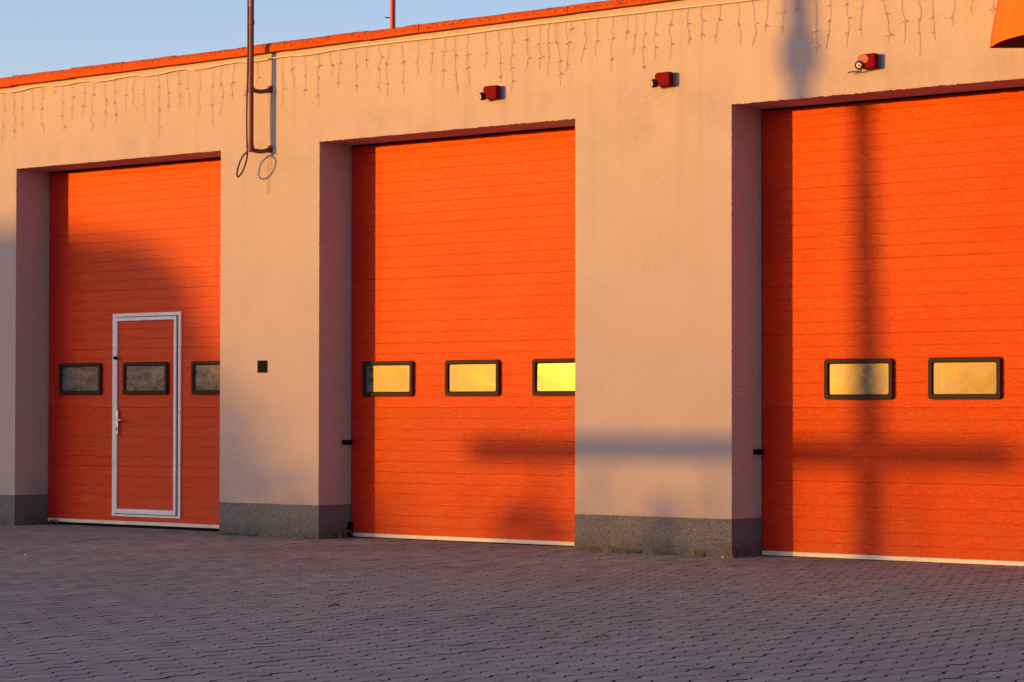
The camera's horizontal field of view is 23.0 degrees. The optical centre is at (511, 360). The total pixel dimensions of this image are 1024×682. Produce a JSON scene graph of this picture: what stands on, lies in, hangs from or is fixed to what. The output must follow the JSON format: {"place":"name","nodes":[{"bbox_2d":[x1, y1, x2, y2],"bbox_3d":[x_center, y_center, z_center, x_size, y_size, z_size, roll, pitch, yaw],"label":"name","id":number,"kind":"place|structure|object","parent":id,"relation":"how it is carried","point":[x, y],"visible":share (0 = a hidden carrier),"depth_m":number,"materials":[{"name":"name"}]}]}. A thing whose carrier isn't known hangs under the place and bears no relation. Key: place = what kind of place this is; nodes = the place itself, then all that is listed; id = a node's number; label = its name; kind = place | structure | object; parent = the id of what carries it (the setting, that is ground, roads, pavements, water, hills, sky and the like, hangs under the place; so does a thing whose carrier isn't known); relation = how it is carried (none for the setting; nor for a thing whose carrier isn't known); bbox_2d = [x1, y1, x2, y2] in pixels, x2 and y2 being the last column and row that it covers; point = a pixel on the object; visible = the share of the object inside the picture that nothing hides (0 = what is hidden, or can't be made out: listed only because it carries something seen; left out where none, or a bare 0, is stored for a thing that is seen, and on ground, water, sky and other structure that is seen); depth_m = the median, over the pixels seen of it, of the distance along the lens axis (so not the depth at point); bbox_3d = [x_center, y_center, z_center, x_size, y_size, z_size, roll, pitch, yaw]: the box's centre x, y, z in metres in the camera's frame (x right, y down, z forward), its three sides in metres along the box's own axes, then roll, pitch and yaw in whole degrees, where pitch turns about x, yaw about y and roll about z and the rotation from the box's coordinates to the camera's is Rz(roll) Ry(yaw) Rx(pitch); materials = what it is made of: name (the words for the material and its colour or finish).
{"place":"outdoors","nodes":[
{"label":"outdoors","id":0,"kind":"place"},
{"bbox_2d":[0,0,606,77],"label":"sky","id":1,"kind":"structure","parent":0,"point":[36,36],"materials":[{"name":"blue"}]},
{"bbox_2d":[0,524,1023,681],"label":"paving","id":2,"kind":"structure","parent":0,"point":[81,603],"depth_m":14.91,"materials":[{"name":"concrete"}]},
{"bbox_2d":[218,530,234,535],"bbox_3d":[-2.775,1.663,24.276,0.282,0.061,0.056,-1,-1,39],"label":"weed tuft","id":3,"kind":"object","parent":2,"relation":"on","point":[227,533],"visible":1,"depth_m":24.25,"materials":[{"name":"plant"}]},
{"bbox_2d":[328,603,343,606],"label":"fallen leaf","id":4,"kind":"object","parent":2,"relation":"on","point":[334,604],"visible":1,"depth_m":15.31,"materials":[{"name":"brown plant"}]},
{"bbox_2d":[342,529,354,536],"bbox_3d":[-1.547,1.634,23.795,0.079,0.073,0.132,-1,-1,31],"label":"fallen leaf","id":5,"kind":"object","parent":2,"relation":"on","point":[345,531],"visible":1,"depth_m":23.78,"materials":[{"name":"brown plant"}]},
{"bbox_2d":[586,545,601,551],"bbox_3d":[0.703,1.602,21.507,0.166,0.082,0.044,-1,-1,39],"label":"weed tuft","id":6,"kind":"object","parent":2,"relation":"on","point":[592,549],"visible":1,"depth_m":21.52,"materials":[{"name":"plant"}]},
{"bbox_2d":[599,544,617,552],"bbox_3d":[0.814,1.597,21.412,0.219,0.087,0.053,-1,-1,39],"label":"weed tuft","id":7,"kind":"object","parent":2,"relation":"on","point":[607,549],"visible":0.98,"depth_m":21.41,"materials":[{"name":"brown plant"}]},
{"bbox_2d":[618,547,639,553],"bbox_3d":[0.980,1.605,21.282,0.229,0.067,0.048,-1,-1,39],"label":"weed tuft","id":8,"kind":"object","parent":2,"relation":"on","point":[631,551],"visible":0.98,"depth_m":21.26,"materials":[{"name":"plant"}]},
{"bbox_2d":[656,550,676,554],"bbox_3d":[1.290,1.603,21.041,0.198,0.062,0.036,-1,-1,39],"label":"weed tuft","id":9,"kind":"object","parent":2,"relation":"on","point":[659,553],"visible":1,"depth_m":21.06,"materials":[{"name":"plant"}]},
{"bbox_2d":[688,549,703,556],"bbox_3d":[1.518,1.591,20.854,0.151,0.080,0.045,-1,-1,39],"label":"weed tuft","id":10,"kind":"object","parent":2,"relation":"on","point":[692,553],"visible":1,"depth_m":20.85,"materials":[{"name":"brown plant"}]},
{"bbox_2d":[722,552,733,557],"bbox_3d":[1.769,1.594,20.663,0.129,0.067,0.034,-1,-1,39],"label":"weed tuft","id":11,"kind":"object","parent":2,"relation":"on","point":[728,555],"visible":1,"depth_m":20.66,"materials":[{"name":"brown plant"}]},
{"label":"paving bed","id":12,"kind":"structure","parent":0,"visible":0},
{"bbox_2d":[0,0,1023,566],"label":"fire station","id":13,"kind":"object","parent":12,"relation":"on","point":[760,294],"visible":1,"depth_m":22.39,"materials":[{"name":"beige paint"}]},
{"bbox_2d":[48,157,220,531],"bbox_3d":[-3.750,-0.142,25.704,3.025,3.760,0.151,-1,-1,39],"label":"garage door","id":14,"kind":"structure","parent":13,"relation":"in","point":[135,266],"depth_m":25.80,"materials":[{"name":"orange metal"}]},
{"bbox_2d":[236,0,272,177],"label":"antenna mast","id":15,"kind":"object","parent":13,"relation":"attached to","point":[251,89],"visible":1,"depth_m":23.96,"materials":[{"name":"grey metal"}]},
{"bbox_2d":[257,360,266,372],"bbox_3d":[-2.389,0.056,24.058,0.132,0.118,0.006,-1,-1,39],"label":"wall box","id":16,"kind":"object","parent":13,"relation":"attached to","point":[261,366],"visible":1,"depth_m":24.06,"materials":[{"name":"black plastic"}]},
{"bbox_2d":[385,0,394,27],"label":"roof mast","id":17,"kind":"object","parent":13,"relation":"on","point":[392,14],"visible":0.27,"depth_m":24.41,"materials":[{"name":"metal"}]},
{"bbox_2d":[342,126,574,546],"bbox_3d":[-0.377,-0.192,22.983,3.020,3.760,0.185,-1,-1,39],"label":"garage door","id":18,"kind":"structure","parent":13,"relation":"in","point":[463,410],"depth_m":23.06,"materials":[{"name":"orange metal"}]},
{"bbox_2d":[479,85,502,99],"bbox_3d":[-0.196,-2.375,22.287,0.220,0.126,0.109,-1,-1,39],"label":"wall lamp","id":19,"kind":"object","parent":13,"relation":"attached to","point":[492,92],"visible":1,"depth_m":22.25,"materials":[{"name":"red plastic"}]},
{"bbox_2d":[0,0,993,150],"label":"icicle lights","id":20,"kind":"object","parent":13,"relation":"attached to","point":[443,50],"visible":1,"depth_m":22.54,"materials":[{"name":"white plastic"}]},
{"bbox_2d":[651,72,675,87],"bbox_3d":[1.262,-2.361,21.119,0.220,0.124,0.109,-1,-1,39],"label":"wall lamp","id":21,"kind":"object","parent":13,"relation":"attached to","point":[664,79],"visible":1,"depth_m":21.09,"materials":[{"name":"red plastic"}]},
{"bbox_2d":[848,53,881,72],"bbox_3d":[2.781,-2.357,19.906,0.284,0.141,0.105,-1,-1,39],"label":"wall lamp","id":22,"kind":"object","parent":13,"relation":"attached to","point":[869,61],"visible":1,"depth_m":19.86,"materials":[{"name":"red plastic"}]},
{"bbox_2d":[753,87,1023,566],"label":"garage door","id":23,"kind":"structure","parent":13,"relation":"in","point":[893,229],"depth_m":20.25,"materials":[{"name":"orange metal"}]},
{"bbox_2d":[990,0,1023,47],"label":"orange hood","id":24,"kind":"object","parent":13,"relation":"attached to","point":[1008,27],"visible":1,"depth_m":17.82,"materials":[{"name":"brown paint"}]}
]}

